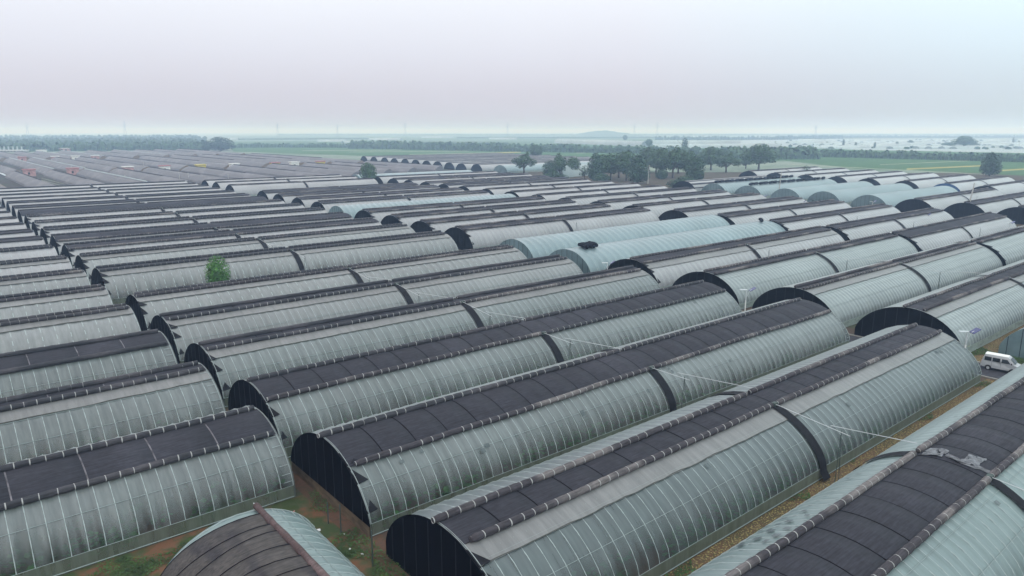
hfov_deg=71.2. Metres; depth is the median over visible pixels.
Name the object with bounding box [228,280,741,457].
greenhouse
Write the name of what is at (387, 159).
greenhouse
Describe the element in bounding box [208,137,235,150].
tree clump
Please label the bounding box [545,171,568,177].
shrub
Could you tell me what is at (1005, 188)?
greenhouse
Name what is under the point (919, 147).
white tunnel
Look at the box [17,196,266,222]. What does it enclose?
greenhouse
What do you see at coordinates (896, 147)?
white tunnel
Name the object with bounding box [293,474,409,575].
earth patch
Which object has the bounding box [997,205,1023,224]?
greenhouse
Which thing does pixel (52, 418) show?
greenhouse
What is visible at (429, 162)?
greenhouse
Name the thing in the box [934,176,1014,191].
greenhouse
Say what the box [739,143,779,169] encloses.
tree
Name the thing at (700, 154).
tree
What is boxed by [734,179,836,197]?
greenhouse
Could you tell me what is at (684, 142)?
poplar
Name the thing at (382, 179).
greenhouse
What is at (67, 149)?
building
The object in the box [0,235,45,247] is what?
greenhouse
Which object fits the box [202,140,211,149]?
tree
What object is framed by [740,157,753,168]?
tree
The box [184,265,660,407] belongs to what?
greenhouse
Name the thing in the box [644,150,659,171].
tree
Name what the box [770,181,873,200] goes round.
greenhouse
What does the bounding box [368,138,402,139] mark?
white tunnel
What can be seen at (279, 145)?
hedgerow
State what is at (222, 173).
greenhouse
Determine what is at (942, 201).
greenhouse
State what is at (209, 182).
greenhouse
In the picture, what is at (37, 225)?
greenhouse
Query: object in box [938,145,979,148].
white tunnel
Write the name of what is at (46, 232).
greenhouse
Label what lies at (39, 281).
greenhouse
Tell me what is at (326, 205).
greenhouse
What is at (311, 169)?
greenhouse
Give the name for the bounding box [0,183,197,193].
greenhouse
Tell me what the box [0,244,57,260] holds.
greenhouse
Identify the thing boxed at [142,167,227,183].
greenhouse
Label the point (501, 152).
crop strip
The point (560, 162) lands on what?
tree
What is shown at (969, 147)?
white tunnel
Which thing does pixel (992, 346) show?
verge soil
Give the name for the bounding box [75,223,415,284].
greenhouse
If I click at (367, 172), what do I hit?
round tree
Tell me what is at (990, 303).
greenhouse
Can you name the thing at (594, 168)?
tree
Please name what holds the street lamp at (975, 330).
on the farm soil at (246, 480)
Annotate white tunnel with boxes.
[317,140,345,141]
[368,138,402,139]
[421,136,452,137]
[489,138,516,139]
[554,139,647,146]
[557,164,587,176]
[650,143,781,147]
[652,140,740,143]
[785,141,822,142]
[789,139,825,140]
[802,142,850,144]
[811,145,847,148]
[812,144,857,145]
[819,142,867,144]
[827,146,869,148]
[868,145,896,147]
[886,145,931,148]
[908,140,933,141]
[910,142,934,144]
[912,145,948,148]
[924,146,939,148]
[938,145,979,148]
[949,145,998,148]
[976,141,997,142]
[988,144,1009,145]
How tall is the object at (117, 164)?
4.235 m
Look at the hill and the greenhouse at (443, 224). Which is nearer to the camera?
the greenhouse at (443, 224)
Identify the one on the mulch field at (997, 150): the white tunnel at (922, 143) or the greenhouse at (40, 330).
the white tunnel at (922, 143)
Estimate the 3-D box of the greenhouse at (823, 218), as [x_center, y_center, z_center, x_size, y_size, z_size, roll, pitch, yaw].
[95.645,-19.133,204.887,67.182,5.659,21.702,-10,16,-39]
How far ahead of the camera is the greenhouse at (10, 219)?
191.25 m
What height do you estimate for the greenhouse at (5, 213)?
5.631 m
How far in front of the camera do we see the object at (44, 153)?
796.83 m
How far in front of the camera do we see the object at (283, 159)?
668.45 m
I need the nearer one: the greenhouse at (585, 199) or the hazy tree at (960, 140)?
the greenhouse at (585, 199)
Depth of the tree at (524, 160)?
479.21 m
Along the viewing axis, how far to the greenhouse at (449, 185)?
332.63 m
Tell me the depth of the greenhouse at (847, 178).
378.81 m
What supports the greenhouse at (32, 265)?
on the farm soil at (246, 480)
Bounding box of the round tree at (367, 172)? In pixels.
[359,162,376,178]
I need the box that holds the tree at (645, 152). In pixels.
[639,147,656,171]
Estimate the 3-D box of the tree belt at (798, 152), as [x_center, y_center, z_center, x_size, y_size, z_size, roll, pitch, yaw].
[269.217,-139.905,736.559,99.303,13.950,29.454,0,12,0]
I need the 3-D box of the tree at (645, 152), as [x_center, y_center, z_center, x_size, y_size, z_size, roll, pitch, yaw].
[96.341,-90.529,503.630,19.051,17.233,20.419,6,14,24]
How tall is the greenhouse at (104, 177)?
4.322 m
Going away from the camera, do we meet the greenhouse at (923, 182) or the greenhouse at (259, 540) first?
the greenhouse at (259, 540)
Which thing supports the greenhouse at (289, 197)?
on the farm soil at (246, 480)
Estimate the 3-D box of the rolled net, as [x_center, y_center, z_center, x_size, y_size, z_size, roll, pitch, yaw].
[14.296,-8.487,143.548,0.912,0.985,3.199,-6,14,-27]
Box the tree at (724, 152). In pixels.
[718,149,727,158]
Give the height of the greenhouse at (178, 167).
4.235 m
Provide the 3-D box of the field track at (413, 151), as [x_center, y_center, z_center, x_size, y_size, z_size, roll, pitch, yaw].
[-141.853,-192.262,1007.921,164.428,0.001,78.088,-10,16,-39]
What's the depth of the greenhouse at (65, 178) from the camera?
395.46 m
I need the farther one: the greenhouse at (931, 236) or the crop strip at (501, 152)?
the crop strip at (501, 152)
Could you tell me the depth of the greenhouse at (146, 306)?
114.22 m
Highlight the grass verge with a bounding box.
[61,495,389,575]
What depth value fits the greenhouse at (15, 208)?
239.22 m
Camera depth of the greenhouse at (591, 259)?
154.71 m
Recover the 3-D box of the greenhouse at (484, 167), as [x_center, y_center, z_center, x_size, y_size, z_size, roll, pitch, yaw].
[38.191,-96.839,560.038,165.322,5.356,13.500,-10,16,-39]
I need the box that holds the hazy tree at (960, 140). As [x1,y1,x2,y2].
[951,136,978,145]
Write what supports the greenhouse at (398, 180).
on the farm soil at (246, 480)
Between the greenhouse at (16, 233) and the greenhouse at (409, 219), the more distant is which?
the greenhouse at (409, 219)
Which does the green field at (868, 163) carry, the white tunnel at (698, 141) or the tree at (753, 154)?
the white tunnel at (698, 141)
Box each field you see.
[223,136,750,143]
[230,142,1023,175]
[740,139,1023,152]
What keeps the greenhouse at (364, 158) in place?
on the farm soil at (246, 480)
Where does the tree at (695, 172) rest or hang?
on the farm soil at (246, 480)
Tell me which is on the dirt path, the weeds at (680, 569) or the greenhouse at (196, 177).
the weeds at (680, 569)
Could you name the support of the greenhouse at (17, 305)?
on the farm soil at (246, 480)
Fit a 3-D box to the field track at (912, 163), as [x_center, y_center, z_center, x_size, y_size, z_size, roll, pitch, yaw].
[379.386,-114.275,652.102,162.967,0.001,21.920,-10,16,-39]
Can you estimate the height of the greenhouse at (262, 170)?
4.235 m
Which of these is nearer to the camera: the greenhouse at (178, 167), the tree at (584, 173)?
the tree at (584, 173)
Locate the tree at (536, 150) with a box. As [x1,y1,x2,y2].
[529,145,542,154]
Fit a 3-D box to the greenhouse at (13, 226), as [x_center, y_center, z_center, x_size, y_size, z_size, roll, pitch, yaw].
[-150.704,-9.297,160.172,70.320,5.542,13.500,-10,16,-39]
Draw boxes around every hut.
[18,157,26,160]
[22,169,35,175]
[65,167,78,174]
[121,166,133,169]
[158,165,170,168]
[194,164,206,166]
[289,161,298,164]
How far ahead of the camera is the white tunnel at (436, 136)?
3030.95 m
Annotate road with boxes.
[445,250,1008,378]
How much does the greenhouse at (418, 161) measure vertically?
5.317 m
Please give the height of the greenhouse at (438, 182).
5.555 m
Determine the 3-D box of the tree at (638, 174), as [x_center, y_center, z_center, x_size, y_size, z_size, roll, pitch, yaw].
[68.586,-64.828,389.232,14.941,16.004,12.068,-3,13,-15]
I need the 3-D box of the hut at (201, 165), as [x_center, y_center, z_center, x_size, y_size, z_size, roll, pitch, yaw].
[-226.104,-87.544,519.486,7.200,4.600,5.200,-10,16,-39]
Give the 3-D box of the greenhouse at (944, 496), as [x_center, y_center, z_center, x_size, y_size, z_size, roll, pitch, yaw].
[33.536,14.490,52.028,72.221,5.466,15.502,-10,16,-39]
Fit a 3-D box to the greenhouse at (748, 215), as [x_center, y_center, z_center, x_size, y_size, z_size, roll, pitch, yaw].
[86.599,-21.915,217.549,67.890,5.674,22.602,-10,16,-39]
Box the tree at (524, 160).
[511,151,536,173]
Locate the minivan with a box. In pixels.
[980,351,1020,371]
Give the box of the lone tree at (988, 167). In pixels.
[979,152,1002,175]
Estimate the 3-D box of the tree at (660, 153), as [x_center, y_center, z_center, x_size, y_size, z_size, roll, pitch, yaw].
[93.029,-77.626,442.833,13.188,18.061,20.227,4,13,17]
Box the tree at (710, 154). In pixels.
[701,146,721,169]
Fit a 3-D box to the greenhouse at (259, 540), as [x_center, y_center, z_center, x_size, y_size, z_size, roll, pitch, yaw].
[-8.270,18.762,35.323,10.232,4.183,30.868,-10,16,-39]
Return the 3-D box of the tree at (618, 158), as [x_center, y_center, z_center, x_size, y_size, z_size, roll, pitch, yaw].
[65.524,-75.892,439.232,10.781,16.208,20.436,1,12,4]
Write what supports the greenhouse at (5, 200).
on the farm soil at (246, 480)
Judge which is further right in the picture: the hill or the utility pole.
the utility pole
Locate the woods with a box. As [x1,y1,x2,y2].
[0,134,206,151]
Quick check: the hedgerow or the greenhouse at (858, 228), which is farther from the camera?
the hedgerow
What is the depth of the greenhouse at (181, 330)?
102.22 m
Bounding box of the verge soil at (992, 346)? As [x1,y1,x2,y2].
[971,325,1023,363]
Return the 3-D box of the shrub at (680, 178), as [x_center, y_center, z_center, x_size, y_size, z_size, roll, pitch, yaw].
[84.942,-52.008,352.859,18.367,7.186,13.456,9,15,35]
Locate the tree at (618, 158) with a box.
[615,151,621,177]
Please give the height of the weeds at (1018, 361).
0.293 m
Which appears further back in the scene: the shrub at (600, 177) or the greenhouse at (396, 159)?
the greenhouse at (396, 159)
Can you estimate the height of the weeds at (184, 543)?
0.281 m
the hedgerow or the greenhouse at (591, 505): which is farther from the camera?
the hedgerow
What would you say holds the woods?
on the ground
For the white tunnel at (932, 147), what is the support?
on the mulch field at (997, 150)
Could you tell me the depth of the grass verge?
48.89 m
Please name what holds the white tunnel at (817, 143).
on the mulch field at (997, 150)
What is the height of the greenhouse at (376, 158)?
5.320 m
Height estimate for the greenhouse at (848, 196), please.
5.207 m
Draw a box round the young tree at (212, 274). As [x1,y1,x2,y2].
[203,254,230,282]
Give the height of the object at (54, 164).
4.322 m
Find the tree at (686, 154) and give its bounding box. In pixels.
[675,150,703,171]
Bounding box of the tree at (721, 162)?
[711,151,742,172]
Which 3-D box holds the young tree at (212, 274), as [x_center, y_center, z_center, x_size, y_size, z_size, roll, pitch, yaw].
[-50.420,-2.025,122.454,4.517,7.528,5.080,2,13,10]
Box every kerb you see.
[436,252,997,379]
[454,249,980,362]
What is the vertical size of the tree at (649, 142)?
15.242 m
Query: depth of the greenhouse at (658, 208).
240.45 m
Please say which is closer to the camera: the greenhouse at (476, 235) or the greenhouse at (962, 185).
the greenhouse at (476, 235)
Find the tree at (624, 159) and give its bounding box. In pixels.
[617,150,634,180]
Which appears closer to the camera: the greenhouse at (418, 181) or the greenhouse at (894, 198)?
the greenhouse at (894, 198)
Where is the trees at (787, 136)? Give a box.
[238,134,1023,144]
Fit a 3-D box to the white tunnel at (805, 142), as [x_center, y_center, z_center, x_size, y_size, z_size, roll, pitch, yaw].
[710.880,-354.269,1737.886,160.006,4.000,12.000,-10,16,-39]
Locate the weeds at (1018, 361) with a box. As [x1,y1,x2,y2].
[972,347,1023,364]
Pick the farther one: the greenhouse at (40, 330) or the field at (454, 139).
the field at (454, 139)
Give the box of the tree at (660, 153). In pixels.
[652,148,667,169]
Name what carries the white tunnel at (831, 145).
on the mulch field at (997, 150)
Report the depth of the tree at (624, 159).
407.11 m
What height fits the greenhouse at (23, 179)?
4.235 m
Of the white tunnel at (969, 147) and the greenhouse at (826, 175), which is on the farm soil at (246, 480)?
the greenhouse at (826, 175)
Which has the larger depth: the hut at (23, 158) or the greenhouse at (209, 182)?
the hut at (23, 158)
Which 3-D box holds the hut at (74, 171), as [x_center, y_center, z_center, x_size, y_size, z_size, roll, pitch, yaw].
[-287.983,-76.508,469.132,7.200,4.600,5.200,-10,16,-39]
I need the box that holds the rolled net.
[578,243,588,248]
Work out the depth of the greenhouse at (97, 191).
279.30 m
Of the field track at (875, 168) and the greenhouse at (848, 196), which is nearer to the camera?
the greenhouse at (848, 196)
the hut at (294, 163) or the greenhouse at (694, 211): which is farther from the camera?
the hut at (294, 163)
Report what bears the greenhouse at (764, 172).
on the farm soil at (246, 480)
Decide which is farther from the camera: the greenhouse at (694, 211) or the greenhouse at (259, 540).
the greenhouse at (694, 211)
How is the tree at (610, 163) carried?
on the farm soil at (246, 480)
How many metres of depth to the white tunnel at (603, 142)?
1477.01 m
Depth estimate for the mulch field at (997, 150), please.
1182.98 m
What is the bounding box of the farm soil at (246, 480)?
[0,152,1023,575]
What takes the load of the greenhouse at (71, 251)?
on the farm soil at (246, 480)
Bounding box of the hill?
[572,130,639,135]
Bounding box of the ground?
[0,132,1023,172]
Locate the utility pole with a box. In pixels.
[970,183,976,201]
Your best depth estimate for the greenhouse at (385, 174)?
406.09 m
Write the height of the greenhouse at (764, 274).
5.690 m
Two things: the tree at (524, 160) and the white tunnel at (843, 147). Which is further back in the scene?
the white tunnel at (843, 147)
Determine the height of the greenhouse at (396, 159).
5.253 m
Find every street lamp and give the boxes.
[740,287,755,310]
[958,327,980,347]
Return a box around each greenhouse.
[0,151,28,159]
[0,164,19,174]
[0,180,187,190]
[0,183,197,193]
[0,185,209,205]
[0,211,11,216]
[0,216,18,222]
[0,222,26,229]
[0,228,35,237]
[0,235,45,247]
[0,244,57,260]
[0,255,72,275]
[0,268,90,294]
[0,284,112,319]
[0,303,140,353]
[0,329,177,397]
[0,360,225,463]
[0,405,295,575]
[2,187,221,210]
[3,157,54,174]
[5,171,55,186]
[6,190,235,212]
[12,193,250,216]
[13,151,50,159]
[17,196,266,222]
[24,199,285,229]
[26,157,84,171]
[32,203,304,235]
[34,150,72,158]
[40,207,327,243]
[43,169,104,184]
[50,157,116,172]
[50,212,352,254]
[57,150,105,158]
[61,217,381,267]
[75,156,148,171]
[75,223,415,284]
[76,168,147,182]
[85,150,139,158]
[91,230,457,304]
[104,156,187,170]
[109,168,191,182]
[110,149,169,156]
[125,244,526,330]
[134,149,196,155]
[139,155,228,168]
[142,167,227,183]
[150,254,582,363]
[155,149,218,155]
[160,502,364,575]
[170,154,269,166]
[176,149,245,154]
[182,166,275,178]
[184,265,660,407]
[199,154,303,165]
[201,174,341,187]
[212,176,356,189]
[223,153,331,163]
[225,178,377,195]
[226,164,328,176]
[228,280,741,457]
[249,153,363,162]
[257,182,417,199]
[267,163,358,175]
[273,184,439,202]
[291,187,463,207]
[291,298,849,537]
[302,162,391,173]
[311,190,490,211]
[328,194,515,218]
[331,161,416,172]
[353,170,472,177]
[354,196,546,222]
[361,153,499,161]
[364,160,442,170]
[370,153,513,160]
[375,171,497,183]
[381,154,523,161]
[381,199,579,226]
[386,323,981,575]
[387,172,514,182]
[391,154,530,161]
[401,155,550,162]
[404,173,531,184]
[410,203,614,232]
[412,155,562,163]
[420,175,548,185]
[422,156,575,164]
[433,157,589,167]
[439,176,568,187]
[444,158,588,169]
[444,207,659,249]
[456,159,594,169]
[458,178,589,190]
[471,160,592,170]
[482,180,613,194]
[494,162,592,172]
[500,215,729,258]
[504,182,640,196]
[532,185,666,200]
[550,221,785,273]
[558,187,696,204]
[590,189,730,208]
[606,225,844,287]
[623,192,765,216]
[658,196,806,220]
[672,175,766,190]
[672,232,917,308]
[688,363,1023,575]
[701,177,800,193]
[717,199,851,224]
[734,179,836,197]
[739,166,821,176]
[752,240,1001,326]
[767,168,849,178]
[767,203,900,230]
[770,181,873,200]
[798,169,877,180]
[807,183,912,204]
[821,207,953,240]
[828,171,906,182]
[850,186,957,206]
[854,259,1023,351]
[859,172,938,185]
[890,211,1016,251]
[894,174,975,188]
[895,187,1003,211]
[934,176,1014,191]
[944,192,1023,217]
[956,225,1023,266]
[974,180,1023,194]
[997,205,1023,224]
[998,327,1023,358]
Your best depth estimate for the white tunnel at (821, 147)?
1170.54 m
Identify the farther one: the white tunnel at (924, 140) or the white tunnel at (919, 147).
the white tunnel at (924, 140)
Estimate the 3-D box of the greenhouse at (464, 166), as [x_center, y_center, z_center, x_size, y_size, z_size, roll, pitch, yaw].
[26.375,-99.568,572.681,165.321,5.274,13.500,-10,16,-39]
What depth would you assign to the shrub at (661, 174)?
427.40 m
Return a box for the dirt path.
[664,379,994,575]
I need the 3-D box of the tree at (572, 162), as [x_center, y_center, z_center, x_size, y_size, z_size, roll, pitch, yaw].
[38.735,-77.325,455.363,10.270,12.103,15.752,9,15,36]
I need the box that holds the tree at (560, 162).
[553,152,566,174]
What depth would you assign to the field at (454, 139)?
2462.39 m
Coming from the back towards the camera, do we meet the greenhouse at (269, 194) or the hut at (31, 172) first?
the hut at (31, 172)
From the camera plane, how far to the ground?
4748.55 m
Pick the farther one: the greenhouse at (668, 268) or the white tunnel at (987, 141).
the white tunnel at (987, 141)
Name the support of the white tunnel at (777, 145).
on the green field at (868, 163)
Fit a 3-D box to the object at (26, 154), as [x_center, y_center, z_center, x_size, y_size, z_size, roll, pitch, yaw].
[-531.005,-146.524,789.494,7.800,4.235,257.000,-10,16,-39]
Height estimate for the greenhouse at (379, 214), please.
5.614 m
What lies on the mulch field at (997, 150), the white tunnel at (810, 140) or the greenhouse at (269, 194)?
the white tunnel at (810, 140)
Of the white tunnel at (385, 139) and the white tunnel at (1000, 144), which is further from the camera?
the white tunnel at (385, 139)
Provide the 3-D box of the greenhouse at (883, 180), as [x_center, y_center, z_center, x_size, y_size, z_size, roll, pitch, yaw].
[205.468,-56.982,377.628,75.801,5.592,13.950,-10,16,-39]
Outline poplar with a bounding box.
[678,137,688,147]
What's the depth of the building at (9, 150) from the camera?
973.83 m
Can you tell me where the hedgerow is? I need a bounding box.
[190,142,347,149]
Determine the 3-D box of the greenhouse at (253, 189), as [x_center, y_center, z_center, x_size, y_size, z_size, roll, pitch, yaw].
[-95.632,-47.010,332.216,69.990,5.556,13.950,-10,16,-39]
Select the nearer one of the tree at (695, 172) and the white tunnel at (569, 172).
the tree at (695, 172)
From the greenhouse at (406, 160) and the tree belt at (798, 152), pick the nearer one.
the greenhouse at (406, 160)
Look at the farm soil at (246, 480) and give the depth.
60.44 m
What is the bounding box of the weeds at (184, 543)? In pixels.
[88,490,410,575]
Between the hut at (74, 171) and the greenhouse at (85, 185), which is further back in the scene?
the hut at (74, 171)
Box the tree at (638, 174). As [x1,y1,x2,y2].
[626,154,649,183]
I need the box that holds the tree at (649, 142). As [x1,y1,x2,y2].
[645,139,652,145]
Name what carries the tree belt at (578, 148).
on the green field at (868, 163)
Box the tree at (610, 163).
[601,153,620,179]
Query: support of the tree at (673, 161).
on the farm soil at (246, 480)
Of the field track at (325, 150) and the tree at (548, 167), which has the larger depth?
the field track at (325, 150)
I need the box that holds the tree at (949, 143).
[941,142,954,145]
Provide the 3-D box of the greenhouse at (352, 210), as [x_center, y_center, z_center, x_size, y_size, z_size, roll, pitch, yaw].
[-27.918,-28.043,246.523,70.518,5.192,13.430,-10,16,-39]
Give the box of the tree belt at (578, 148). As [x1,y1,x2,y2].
[347,140,1023,161]
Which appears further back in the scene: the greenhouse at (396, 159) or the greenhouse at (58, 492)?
the greenhouse at (396, 159)
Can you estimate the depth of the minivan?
85.14 m
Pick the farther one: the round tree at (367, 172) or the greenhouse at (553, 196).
the round tree at (367, 172)
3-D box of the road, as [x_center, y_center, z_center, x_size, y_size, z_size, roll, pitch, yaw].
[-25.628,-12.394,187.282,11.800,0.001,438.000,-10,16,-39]
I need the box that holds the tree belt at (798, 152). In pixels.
[727,145,821,158]
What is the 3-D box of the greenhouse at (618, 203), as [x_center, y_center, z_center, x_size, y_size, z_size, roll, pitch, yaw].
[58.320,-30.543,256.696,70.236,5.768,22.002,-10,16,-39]
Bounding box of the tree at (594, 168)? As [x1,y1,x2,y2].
[587,152,603,179]
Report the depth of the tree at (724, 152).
581.24 m
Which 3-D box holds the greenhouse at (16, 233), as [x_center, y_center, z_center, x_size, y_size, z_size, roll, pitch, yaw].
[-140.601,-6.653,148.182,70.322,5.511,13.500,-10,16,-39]
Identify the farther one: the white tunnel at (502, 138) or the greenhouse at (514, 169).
the white tunnel at (502, 138)
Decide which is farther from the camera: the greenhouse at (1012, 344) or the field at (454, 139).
the field at (454, 139)
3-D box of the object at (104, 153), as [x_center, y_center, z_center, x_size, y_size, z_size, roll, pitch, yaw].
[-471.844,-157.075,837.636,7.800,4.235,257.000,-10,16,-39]
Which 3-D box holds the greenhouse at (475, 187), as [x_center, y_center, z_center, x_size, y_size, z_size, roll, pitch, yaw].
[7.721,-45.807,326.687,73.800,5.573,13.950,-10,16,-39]
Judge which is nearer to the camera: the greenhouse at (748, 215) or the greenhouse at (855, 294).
the greenhouse at (855, 294)
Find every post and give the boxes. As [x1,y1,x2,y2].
[339,504,341,532]
[371,530,373,566]
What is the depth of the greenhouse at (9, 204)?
252.23 m
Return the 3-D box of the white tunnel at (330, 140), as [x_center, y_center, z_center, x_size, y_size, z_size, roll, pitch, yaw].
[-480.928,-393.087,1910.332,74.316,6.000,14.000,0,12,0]
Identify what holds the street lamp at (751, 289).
on the farm soil at (246, 480)
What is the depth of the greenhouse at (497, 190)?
305.44 m
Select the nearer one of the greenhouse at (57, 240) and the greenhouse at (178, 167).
the greenhouse at (57, 240)
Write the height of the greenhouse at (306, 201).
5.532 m
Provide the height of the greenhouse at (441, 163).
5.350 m
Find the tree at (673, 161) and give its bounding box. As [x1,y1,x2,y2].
[659,145,687,177]
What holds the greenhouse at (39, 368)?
on the farm soil at (246, 480)
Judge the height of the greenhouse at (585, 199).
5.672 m
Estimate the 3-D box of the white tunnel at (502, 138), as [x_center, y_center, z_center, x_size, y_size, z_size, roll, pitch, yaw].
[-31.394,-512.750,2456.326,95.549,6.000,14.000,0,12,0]
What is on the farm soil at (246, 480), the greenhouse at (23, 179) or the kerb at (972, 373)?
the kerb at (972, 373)
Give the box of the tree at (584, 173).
[578,165,588,178]
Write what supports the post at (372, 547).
on the grass verge
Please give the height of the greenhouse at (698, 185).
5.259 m
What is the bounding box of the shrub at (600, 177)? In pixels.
[592,172,609,180]
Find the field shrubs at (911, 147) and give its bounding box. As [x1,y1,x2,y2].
[775,140,1020,148]
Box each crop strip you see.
[464,152,520,153]
[907,165,980,169]
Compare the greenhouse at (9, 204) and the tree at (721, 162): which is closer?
the greenhouse at (9, 204)
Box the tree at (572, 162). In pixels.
[566,157,580,169]
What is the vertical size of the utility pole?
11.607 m
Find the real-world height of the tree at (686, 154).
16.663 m
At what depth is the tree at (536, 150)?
709.92 m
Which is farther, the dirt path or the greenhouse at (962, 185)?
the greenhouse at (962, 185)
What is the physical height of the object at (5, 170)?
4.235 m
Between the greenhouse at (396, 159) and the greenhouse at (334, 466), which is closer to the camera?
the greenhouse at (334, 466)
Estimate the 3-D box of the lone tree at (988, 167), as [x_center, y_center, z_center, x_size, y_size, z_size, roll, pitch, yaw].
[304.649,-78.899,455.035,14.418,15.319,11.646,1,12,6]
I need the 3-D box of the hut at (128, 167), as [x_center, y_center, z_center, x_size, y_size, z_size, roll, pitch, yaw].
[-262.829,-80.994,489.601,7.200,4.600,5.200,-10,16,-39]
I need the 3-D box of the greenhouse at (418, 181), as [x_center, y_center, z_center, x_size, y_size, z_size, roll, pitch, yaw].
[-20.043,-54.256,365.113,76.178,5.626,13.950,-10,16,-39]
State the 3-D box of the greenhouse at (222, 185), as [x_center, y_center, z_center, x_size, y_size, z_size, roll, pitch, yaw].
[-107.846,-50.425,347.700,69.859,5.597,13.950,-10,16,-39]
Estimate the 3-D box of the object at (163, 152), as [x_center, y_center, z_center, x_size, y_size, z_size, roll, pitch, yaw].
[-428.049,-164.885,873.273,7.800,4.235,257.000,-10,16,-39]
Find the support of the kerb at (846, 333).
on the farm soil at (246, 480)
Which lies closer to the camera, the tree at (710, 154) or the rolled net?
the rolled net
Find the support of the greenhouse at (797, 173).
on the farm soil at (246, 480)
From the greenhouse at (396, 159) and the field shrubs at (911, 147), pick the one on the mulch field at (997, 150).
the field shrubs at (911, 147)
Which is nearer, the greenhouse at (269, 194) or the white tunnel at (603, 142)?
the greenhouse at (269, 194)
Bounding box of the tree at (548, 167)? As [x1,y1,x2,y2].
[542,160,557,176]
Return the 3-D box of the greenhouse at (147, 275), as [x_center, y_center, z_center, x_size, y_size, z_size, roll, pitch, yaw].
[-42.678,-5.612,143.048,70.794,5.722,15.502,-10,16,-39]
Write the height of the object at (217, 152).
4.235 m
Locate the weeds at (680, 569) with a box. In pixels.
[666,379,989,575]
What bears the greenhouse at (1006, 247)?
on the farm soil at (246, 480)
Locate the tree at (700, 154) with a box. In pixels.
[696,152,707,168]
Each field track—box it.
[302,150,348,150]
[395,151,432,151]
[790,164,974,173]
[881,161,957,164]
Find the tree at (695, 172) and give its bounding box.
[685,156,705,179]
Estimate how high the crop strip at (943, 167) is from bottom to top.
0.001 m
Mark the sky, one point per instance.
(67, 66)
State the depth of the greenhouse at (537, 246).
168.58 m
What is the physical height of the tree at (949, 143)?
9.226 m
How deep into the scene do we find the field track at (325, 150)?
1060.59 m
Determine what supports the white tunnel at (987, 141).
on the mulch field at (997, 150)
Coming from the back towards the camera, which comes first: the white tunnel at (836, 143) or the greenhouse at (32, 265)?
the white tunnel at (836, 143)
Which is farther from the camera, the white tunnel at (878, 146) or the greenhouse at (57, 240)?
the white tunnel at (878, 146)
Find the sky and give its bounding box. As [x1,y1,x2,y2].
[0,0,1023,132]
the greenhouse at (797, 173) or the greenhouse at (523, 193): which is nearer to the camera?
the greenhouse at (523, 193)
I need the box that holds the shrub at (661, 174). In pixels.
[655,169,668,178]
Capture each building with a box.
[0,146,28,151]
[45,148,70,150]
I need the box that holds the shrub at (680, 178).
[666,176,694,187]

